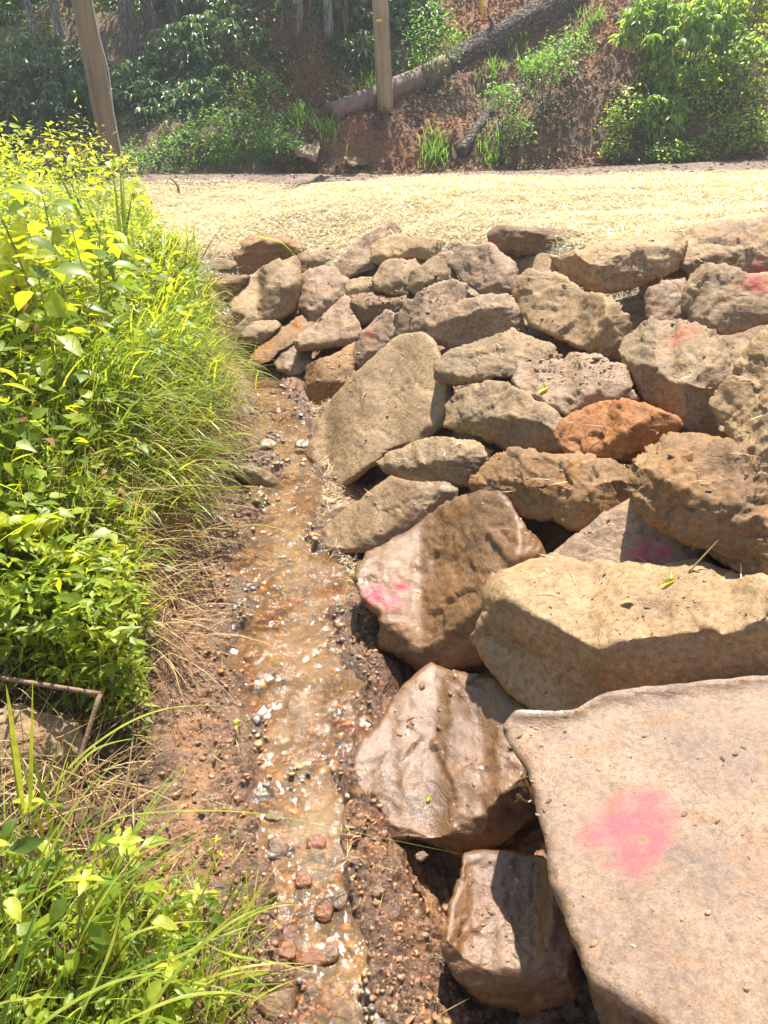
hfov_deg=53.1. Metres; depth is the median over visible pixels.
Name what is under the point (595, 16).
grass clump
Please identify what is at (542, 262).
boulder
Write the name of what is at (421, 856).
stone
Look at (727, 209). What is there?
straw mulch
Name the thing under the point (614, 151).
shrub
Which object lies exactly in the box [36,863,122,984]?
weed
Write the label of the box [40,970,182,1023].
reed
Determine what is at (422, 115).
leaf litter
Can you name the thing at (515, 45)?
grass clump
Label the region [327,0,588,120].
fallen log
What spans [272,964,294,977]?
boulder
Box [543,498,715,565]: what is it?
boulder
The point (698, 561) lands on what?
twig
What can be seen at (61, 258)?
weed
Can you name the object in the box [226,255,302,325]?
boulder
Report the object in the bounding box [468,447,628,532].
boulder
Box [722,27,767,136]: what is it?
shrub
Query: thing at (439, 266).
boulder
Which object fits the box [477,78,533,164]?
shrub
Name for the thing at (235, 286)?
boulder
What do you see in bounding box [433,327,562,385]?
boulder
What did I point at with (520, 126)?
shrub
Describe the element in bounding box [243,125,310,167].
shrub
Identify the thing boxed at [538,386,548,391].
fallen leaf
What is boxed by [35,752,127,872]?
reed
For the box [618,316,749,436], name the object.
boulder
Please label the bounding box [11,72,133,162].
rhododendron
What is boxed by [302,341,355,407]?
boulder
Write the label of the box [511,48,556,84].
grass clump
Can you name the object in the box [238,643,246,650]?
stone
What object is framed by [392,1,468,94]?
shrub
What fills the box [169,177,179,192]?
stick
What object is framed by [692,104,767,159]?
shrub
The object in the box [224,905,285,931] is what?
reed
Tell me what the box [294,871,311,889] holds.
stone
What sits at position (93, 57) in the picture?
utility pole
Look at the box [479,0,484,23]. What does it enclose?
marker stake
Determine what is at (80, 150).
seed stalk
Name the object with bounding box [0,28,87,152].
rhododendron
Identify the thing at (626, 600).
fallen leaf
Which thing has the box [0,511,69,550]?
fern
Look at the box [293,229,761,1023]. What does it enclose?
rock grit
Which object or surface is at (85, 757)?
reed
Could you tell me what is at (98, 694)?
broken stem
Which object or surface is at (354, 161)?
stone
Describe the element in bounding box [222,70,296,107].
shrub
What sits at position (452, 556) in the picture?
boulder
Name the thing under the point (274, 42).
gnarled stem
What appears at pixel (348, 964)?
stream gravel
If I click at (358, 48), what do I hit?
rhododendron
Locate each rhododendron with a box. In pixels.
[0,0,30,15]
[0,0,47,27]
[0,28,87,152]
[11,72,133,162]
[84,60,171,139]
[102,0,190,14]
[106,31,226,88]
[134,0,229,22]
[136,64,241,124]
[138,2,282,84]
[190,44,293,94]
[192,0,296,24]
[209,2,357,124]
[303,0,412,38]
[323,29,402,77]
[355,0,454,42]
[607,0,682,93]
[622,94,691,154]
[631,0,760,103]
[720,0,767,80]
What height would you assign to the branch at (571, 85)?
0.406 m
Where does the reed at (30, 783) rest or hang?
on the ground at (552, 536)
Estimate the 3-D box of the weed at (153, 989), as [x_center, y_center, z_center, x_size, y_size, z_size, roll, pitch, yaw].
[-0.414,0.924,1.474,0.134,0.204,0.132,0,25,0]
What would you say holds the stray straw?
on the ground at (552, 536)
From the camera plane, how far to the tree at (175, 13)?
14.56 m
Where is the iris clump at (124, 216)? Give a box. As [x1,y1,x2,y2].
[51,159,166,302]
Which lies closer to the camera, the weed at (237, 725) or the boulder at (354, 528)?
the weed at (237, 725)
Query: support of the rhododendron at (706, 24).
on the ground at (552, 536)
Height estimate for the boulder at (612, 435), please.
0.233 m
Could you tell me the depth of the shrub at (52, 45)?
14.99 m
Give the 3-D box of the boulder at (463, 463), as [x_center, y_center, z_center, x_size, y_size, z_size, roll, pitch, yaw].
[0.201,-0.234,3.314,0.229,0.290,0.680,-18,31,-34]
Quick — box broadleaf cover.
[0,121,217,732]
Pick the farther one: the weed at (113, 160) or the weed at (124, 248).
the weed at (113, 160)
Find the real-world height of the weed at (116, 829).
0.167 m
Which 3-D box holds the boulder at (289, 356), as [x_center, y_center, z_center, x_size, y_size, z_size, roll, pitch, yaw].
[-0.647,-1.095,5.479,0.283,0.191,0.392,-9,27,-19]
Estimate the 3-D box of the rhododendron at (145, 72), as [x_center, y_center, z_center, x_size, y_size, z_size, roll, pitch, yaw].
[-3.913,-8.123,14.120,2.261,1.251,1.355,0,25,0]
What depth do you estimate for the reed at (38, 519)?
2.05 m
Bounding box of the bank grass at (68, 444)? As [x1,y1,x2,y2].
[0,192,246,625]
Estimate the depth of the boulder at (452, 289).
4.53 m
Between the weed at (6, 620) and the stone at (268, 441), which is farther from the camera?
the stone at (268, 441)
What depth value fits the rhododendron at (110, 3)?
15.17 m
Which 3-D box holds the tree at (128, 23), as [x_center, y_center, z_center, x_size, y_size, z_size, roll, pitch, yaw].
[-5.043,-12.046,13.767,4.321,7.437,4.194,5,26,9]
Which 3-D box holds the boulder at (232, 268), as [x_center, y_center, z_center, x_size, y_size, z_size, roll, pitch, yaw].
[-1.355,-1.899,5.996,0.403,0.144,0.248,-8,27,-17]
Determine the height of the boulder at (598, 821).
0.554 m
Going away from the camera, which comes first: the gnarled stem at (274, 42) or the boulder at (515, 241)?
the boulder at (515, 241)
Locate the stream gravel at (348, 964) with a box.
[232,370,386,1023]
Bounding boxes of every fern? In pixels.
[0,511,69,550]
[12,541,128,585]
[22,208,64,239]
[30,242,92,279]
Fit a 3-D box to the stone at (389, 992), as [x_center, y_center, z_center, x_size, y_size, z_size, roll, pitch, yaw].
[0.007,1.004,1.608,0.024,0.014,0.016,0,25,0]
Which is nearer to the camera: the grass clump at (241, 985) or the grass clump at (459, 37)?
the grass clump at (241, 985)
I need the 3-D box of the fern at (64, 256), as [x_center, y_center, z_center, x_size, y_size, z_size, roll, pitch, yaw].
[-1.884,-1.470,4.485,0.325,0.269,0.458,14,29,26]
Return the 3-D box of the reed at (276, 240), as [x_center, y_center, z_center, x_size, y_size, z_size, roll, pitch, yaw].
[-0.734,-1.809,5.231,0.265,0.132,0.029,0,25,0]
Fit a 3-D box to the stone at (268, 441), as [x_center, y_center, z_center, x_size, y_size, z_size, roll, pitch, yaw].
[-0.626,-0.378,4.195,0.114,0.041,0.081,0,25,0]
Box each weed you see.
[0,105,14,127]
[0,183,84,353]
[0,251,111,412]
[0,368,41,459]
[0,594,45,664]
[0,789,66,900]
[0,837,44,970]
[8,182,105,332]
[33,236,75,295]
[34,327,103,430]
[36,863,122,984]
[63,216,142,346]
[78,233,141,311]
[85,674,119,714]
[91,822,142,874]
[94,826,178,958]
[99,154,124,205]
[115,374,164,432]
[135,532,177,586]
[136,940,205,1020]
[158,459,201,530]
[175,882,224,937]
[201,835,223,857]
[207,989,247,1023]
[233,716,247,731]
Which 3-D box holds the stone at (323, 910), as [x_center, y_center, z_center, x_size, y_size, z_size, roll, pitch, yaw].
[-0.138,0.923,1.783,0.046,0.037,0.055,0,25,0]
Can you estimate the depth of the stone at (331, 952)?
1.68 m
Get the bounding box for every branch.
[291,133,314,158]
[568,71,573,95]
[574,62,584,83]
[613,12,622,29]
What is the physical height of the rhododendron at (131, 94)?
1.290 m
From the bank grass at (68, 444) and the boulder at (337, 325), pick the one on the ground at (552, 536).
the bank grass at (68, 444)
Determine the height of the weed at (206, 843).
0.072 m
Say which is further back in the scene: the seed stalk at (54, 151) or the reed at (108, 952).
the seed stalk at (54, 151)
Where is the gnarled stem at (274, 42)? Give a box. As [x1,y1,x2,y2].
[265,8,284,53]
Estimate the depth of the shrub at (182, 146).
12.74 m
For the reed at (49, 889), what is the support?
on the foreground grass at (201, 975)
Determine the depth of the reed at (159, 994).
1.29 m
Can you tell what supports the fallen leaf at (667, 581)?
on the boulder at (533, 653)
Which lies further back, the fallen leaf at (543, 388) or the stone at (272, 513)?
the stone at (272, 513)
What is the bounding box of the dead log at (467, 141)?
[456,98,497,157]
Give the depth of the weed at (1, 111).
14.59 m
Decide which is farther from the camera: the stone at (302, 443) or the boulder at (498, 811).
the stone at (302, 443)
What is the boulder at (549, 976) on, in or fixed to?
on the ground at (552, 536)
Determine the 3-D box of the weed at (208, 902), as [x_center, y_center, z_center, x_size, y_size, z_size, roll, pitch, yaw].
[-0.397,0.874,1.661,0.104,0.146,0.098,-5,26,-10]
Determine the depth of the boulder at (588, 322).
3.42 m
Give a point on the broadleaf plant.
(17, 225)
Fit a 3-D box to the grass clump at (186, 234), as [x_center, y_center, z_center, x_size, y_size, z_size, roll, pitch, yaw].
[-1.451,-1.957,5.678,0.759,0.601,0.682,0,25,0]
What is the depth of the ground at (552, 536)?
2.98 m
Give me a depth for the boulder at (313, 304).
5.71 m
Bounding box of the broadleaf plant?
[0,215,87,342]
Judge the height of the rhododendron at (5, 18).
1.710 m
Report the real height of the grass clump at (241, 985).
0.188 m
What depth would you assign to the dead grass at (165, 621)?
2.81 m
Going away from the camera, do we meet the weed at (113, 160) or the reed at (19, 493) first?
the reed at (19, 493)
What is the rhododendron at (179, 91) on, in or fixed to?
on the ground at (552, 536)
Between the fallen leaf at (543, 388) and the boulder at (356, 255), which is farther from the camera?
the boulder at (356, 255)
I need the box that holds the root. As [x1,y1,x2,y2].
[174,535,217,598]
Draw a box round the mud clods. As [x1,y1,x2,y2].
[44,284,558,1023]
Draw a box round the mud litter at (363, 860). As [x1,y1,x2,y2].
[5,400,456,1023]
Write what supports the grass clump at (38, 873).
on the ground at (552, 536)
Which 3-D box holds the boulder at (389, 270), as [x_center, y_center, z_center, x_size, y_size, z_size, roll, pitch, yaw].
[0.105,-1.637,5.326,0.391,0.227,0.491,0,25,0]
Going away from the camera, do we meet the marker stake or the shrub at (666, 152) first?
the shrub at (666, 152)
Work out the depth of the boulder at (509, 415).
3.02 m
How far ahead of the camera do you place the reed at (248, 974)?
1.38 m
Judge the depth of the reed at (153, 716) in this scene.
1.97 m
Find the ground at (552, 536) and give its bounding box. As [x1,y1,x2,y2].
[0,0,767,1023]
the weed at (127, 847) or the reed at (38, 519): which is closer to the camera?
the weed at (127, 847)
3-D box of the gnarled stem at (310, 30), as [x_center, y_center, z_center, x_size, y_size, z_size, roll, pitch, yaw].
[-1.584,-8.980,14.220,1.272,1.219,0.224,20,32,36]
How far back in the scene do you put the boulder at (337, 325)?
5.29 m
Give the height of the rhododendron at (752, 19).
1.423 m
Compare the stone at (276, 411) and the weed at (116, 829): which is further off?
the stone at (276, 411)
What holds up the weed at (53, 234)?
on the ground at (552, 536)
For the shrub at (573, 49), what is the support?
on the ground at (552, 536)
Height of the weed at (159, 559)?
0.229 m
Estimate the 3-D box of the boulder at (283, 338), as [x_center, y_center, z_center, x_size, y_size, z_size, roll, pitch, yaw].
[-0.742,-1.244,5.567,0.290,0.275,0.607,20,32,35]
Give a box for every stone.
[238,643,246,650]
[258,438,279,447]
[263,810,284,822]
[268,407,287,413]
[268,511,277,515]
[268,835,288,860]
[277,938,296,960]
[290,139,319,162]
[290,536,298,542]
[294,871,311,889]
[295,438,309,448]
[296,949,327,969]
[297,663,317,674]
[306,834,325,852]
[314,898,333,922]
[320,944,339,963]
[332,885,347,911]
[343,156,366,165]
[371,885,384,897]
[371,900,381,905]
[386,989,392,995]
[414,851,428,861]
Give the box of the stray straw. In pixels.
[224,225,761,594]
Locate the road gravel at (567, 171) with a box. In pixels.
[0,158,767,197]
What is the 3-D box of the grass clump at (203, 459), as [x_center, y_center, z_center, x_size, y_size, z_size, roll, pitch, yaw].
[-0.643,-0.304,3.260,0.857,0.803,0.920,-18,31,-33]
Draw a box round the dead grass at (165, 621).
[0,261,290,728]
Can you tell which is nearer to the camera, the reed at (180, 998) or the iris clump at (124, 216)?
the reed at (180, 998)
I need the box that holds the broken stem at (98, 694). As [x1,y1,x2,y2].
[0,675,101,783]
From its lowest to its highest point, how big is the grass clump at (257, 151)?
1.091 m
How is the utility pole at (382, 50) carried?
on the ground at (552, 536)
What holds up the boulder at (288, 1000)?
on the ground at (552, 536)
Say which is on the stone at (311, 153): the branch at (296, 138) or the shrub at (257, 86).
the branch at (296, 138)
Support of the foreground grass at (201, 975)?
on the ground at (552, 536)
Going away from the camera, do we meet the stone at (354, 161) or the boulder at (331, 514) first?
the boulder at (331, 514)
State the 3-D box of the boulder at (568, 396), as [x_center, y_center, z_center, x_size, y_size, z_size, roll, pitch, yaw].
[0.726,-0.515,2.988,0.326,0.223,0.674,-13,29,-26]
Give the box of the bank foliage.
[0,91,225,742]
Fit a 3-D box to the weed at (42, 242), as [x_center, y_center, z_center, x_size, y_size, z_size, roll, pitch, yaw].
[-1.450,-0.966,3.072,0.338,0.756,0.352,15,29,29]
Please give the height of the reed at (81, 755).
0.136 m
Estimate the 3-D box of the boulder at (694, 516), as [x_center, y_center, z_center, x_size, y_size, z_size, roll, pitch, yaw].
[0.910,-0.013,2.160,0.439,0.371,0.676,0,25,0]
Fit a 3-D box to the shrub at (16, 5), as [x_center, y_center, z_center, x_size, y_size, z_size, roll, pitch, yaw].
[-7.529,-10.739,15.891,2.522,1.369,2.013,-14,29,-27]
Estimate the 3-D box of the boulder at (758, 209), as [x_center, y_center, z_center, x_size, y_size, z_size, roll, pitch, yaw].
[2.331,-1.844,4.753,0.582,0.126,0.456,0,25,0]
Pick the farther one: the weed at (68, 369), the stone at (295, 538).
the stone at (295, 538)
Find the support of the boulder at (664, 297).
on the boulder at (662, 387)
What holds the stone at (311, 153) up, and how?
on the ground at (552, 536)
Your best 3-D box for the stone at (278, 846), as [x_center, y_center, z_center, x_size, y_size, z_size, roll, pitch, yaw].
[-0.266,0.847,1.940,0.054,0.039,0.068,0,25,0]
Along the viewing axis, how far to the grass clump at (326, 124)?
12.81 m
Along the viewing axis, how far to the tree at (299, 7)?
14.03 m
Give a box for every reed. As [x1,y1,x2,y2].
[0,484,39,511]
[0,508,80,540]
[0,814,156,931]
[4,675,24,811]
[12,850,70,1022]
[28,683,32,811]
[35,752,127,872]
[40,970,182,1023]
[44,735,165,815]
[47,705,230,795]
[76,887,120,1023]
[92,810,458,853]
[120,991,274,1023]
[131,654,154,719]
[139,901,285,1023]
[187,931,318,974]
[223,955,286,1009]
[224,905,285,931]
[256,236,295,255]
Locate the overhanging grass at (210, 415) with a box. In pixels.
[46,211,291,545]
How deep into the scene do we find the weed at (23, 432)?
2.53 m
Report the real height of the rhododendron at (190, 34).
1.551 m
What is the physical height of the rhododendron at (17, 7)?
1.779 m
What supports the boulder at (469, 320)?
on the ground at (552, 536)
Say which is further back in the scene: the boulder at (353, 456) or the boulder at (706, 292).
the boulder at (353, 456)
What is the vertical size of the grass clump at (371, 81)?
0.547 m
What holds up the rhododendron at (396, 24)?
on the ground at (552, 536)
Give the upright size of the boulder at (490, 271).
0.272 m
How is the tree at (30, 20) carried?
on the ground at (552, 536)
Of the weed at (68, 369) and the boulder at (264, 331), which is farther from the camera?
the boulder at (264, 331)
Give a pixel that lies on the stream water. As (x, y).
(286, 526)
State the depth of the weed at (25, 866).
1.58 m
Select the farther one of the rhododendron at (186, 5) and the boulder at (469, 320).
the rhododendron at (186, 5)
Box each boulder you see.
[0,703,86,771]
[202,274,249,298]
[207,243,236,254]
[208,258,236,274]
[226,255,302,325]
[230,314,259,343]
[232,232,306,275]
[232,462,284,489]
[239,320,281,344]
[247,315,314,365]
[256,987,297,1019]
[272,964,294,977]
[273,344,312,375]
[294,295,361,351]
[296,265,349,321]
[297,252,310,273]
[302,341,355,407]
[305,331,453,486]
[308,245,337,268]
[321,475,458,555]
[321,504,349,526]
[333,220,403,278]
[345,277,374,297]
[348,662,537,856]
[350,291,408,326]
[353,309,395,370]
[353,489,546,673]
[370,234,443,264]
[371,258,424,296]
[376,436,495,488]
[394,278,467,335]
[408,250,458,294]
[424,293,527,349]
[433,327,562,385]
[441,849,583,1016]
[443,380,563,453]
[447,242,518,294]
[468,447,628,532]
[469,555,767,710]
[487,224,587,257]
[503,675,767,1023]
[511,268,632,359]
[511,352,641,416]
[532,253,560,273]
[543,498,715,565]
[549,232,687,293]
[553,397,683,464]
[587,979,645,1023]
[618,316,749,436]
[627,431,767,574]
[644,277,687,320]
[679,214,767,276]
[680,262,767,334]
[708,326,767,484]
[730,206,767,213]
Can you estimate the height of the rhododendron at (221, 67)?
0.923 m
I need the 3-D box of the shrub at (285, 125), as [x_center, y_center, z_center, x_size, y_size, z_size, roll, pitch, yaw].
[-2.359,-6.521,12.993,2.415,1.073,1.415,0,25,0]
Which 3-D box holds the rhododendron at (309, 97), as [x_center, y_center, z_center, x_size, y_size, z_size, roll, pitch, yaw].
[-1.835,-7.860,13.677,3.132,2.472,3.047,0,25,0]
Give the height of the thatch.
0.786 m
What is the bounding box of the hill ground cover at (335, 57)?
[0,0,766,182]
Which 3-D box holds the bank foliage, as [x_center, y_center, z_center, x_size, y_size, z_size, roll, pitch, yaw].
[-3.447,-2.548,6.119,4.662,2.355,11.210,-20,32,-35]
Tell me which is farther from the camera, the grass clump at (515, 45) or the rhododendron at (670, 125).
the grass clump at (515, 45)
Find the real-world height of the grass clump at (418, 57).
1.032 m
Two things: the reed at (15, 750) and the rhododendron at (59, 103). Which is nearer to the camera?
the reed at (15, 750)
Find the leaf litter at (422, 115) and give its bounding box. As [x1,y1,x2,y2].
[270,0,767,174]
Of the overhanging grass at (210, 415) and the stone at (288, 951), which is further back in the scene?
the overhanging grass at (210, 415)
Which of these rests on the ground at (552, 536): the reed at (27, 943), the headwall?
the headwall
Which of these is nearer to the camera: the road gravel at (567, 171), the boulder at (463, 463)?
the boulder at (463, 463)
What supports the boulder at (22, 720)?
on the ground at (552, 536)
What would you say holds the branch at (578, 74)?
on the ground at (552, 536)
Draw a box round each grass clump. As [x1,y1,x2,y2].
[0,760,255,1023]
[8,697,98,853]
[58,752,282,1023]
[90,821,308,1023]
[102,335,309,550]
[139,206,227,280]
[150,274,259,390]
[189,865,298,1023]
[208,120,240,171]
[234,108,281,172]
[242,320,280,369]
[273,100,315,132]
[310,102,348,153]
[350,68,375,87]
[396,39,437,70]
[413,117,453,169]
[438,23,471,54]
[473,52,511,93]
[475,118,517,169]
[505,30,532,55]
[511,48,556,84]
[570,0,613,33]
[659,130,705,162]
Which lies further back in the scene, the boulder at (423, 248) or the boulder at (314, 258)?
the boulder at (314, 258)
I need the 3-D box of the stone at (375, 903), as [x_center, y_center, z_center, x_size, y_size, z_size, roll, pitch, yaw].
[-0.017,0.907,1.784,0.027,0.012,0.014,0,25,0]
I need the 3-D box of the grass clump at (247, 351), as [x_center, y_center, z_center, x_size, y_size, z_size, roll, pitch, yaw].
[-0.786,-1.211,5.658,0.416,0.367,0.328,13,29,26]
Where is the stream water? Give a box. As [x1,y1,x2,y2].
[241,356,357,1021]
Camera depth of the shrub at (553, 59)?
12.69 m
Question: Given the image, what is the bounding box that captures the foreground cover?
[0,835,219,1023]
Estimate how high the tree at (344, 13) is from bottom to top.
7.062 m
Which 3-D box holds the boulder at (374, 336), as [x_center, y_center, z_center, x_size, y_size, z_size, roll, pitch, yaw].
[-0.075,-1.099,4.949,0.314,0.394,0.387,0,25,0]
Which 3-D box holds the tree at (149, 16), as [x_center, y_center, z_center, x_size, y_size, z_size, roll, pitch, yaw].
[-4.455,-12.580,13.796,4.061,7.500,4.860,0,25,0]
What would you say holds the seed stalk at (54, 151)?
on the ground at (552, 536)
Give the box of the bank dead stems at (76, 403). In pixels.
[0,182,214,652]
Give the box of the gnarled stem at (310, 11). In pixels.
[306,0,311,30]
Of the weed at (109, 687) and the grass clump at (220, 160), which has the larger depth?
the grass clump at (220, 160)
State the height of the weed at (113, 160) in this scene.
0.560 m
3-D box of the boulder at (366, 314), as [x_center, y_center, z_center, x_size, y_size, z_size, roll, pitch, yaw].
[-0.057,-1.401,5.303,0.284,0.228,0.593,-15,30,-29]
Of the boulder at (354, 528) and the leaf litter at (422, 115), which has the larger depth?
the leaf litter at (422, 115)
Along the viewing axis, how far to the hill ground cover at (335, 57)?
13.51 m
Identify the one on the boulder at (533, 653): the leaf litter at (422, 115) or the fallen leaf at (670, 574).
the fallen leaf at (670, 574)
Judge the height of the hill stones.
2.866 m
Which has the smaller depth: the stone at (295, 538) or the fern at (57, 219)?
the stone at (295, 538)
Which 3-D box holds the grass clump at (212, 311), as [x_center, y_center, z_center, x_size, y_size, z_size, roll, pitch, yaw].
[-1.157,-1.217,5.119,0.761,0.870,0.749,0,25,0]
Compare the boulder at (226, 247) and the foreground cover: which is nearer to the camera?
the foreground cover
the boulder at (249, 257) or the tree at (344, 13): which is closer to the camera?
the boulder at (249, 257)
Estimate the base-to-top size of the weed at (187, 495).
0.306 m
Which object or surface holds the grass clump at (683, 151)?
on the ground at (552, 536)
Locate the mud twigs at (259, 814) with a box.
[1,392,463,1023]
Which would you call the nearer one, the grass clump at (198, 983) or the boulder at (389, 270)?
the grass clump at (198, 983)
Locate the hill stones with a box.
[267,2,646,174]
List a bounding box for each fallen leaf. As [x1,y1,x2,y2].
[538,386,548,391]
[620,598,633,602]
[660,579,675,586]
[668,571,673,578]
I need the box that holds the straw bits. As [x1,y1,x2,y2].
[305,400,371,591]
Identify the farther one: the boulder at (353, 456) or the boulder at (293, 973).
the boulder at (353, 456)
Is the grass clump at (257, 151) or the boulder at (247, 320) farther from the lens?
the grass clump at (257, 151)
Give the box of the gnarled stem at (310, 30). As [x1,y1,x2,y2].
[274,0,320,48]
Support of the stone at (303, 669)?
on the ground at (552, 536)
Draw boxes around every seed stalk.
[31,126,78,198]
[58,107,98,217]
[66,209,111,385]
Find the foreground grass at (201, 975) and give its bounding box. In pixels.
[0,769,299,1023]
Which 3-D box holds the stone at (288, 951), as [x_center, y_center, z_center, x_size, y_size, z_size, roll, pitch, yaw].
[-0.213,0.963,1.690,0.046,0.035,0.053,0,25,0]
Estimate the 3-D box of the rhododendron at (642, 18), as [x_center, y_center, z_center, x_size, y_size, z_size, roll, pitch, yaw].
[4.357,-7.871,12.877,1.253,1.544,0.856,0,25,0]
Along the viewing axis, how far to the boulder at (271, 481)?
3.81 m
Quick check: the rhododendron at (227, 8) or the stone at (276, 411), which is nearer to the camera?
the stone at (276, 411)
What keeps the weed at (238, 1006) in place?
on the ground at (552, 536)
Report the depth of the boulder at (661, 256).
3.61 m
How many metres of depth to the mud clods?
1.99 m
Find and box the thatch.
[0,491,225,951]
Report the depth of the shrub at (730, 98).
12.54 m
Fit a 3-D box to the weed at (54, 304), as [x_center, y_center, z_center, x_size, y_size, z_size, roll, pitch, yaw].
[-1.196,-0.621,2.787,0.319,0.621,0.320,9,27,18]
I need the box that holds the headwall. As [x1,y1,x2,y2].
[55,188,127,203]
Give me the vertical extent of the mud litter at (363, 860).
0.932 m
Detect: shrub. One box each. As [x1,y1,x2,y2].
[0,0,40,23]
[0,3,107,78]
[100,137,170,176]
[130,119,243,172]
[170,90,313,156]
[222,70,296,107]
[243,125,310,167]
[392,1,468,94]
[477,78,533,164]
[494,109,537,169]
[516,43,584,115]
[540,26,598,85]
[593,79,652,156]
[594,131,638,164]
[638,133,715,163]
[645,24,767,144]
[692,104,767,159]
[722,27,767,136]
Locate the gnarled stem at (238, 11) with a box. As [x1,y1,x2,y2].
[202,0,250,35]
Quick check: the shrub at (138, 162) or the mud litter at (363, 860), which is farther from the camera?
the shrub at (138, 162)
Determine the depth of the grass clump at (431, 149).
12.88 m
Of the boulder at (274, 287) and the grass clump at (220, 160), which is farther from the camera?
the grass clump at (220, 160)
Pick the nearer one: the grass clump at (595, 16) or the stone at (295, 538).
the stone at (295, 538)
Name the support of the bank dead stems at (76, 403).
on the ground at (552, 536)
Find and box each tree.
[6,0,41,54]
[27,0,46,52]
[48,0,65,44]
[117,0,143,69]
[139,0,158,36]
[168,0,181,22]
[295,0,303,35]
[323,0,333,40]
[342,0,347,33]
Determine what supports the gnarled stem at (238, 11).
on the rhododendron at (190, 34)
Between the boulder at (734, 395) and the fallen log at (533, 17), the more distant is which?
the fallen log at (533, 17)
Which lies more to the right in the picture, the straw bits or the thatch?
the straw bits
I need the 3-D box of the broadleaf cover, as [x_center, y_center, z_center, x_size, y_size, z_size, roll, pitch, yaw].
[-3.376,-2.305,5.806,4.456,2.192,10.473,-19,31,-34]
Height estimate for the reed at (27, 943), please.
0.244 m
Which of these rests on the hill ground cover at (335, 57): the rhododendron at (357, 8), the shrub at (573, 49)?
the rhododendron at (357, 8)
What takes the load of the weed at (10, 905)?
on the ground at (552, 536)
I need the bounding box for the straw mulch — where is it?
[9,168,767,274]
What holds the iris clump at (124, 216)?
on the ground at (552, 536)
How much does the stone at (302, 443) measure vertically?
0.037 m
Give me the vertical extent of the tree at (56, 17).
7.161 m
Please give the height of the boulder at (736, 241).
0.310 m
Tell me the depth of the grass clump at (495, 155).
12.75 m
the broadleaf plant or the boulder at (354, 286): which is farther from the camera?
the boulder at (354, 286)
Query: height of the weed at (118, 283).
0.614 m
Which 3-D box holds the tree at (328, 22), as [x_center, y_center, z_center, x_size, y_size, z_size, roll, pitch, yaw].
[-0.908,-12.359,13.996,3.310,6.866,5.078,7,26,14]
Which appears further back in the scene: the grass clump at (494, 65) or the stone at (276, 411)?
the grass clump at (494, 65)
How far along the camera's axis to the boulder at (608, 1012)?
1.45 m
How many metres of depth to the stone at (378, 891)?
1.81 m
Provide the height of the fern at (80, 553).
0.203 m
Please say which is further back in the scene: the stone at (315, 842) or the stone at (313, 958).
the stone at (315, 842)
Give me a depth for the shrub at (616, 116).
12.52 m
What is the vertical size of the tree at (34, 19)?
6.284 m
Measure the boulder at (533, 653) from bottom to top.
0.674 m
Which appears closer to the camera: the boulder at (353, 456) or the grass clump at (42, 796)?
the grass clump at (42, 796)
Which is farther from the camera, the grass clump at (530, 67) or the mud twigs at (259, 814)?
the grass clump at (530, 67)
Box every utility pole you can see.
[71,0,126,179]
[372,0,393,113]
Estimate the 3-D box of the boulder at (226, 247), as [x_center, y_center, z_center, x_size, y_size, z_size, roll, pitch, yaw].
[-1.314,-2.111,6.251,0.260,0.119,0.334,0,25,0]
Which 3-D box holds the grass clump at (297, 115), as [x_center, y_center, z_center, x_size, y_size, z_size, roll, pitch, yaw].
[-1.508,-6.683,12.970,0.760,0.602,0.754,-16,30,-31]
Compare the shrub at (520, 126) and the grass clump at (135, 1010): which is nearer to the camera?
the grass clump at (135, 1010)
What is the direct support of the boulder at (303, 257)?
on the ground at (552, 536)
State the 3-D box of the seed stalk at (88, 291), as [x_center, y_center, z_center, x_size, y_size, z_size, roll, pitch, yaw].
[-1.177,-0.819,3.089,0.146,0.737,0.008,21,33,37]
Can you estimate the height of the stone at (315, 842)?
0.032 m
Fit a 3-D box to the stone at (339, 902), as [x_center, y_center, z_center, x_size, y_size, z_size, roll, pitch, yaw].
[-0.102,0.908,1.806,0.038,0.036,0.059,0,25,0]
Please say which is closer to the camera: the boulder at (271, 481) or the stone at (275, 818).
the stone at (275, 818)
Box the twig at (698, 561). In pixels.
[688,539,719,571]
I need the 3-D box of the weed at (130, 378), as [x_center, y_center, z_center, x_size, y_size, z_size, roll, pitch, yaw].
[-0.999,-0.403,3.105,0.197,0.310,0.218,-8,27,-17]
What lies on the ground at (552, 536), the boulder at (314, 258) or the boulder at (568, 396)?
the boulder at (314, 258)
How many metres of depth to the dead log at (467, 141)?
12.97 m

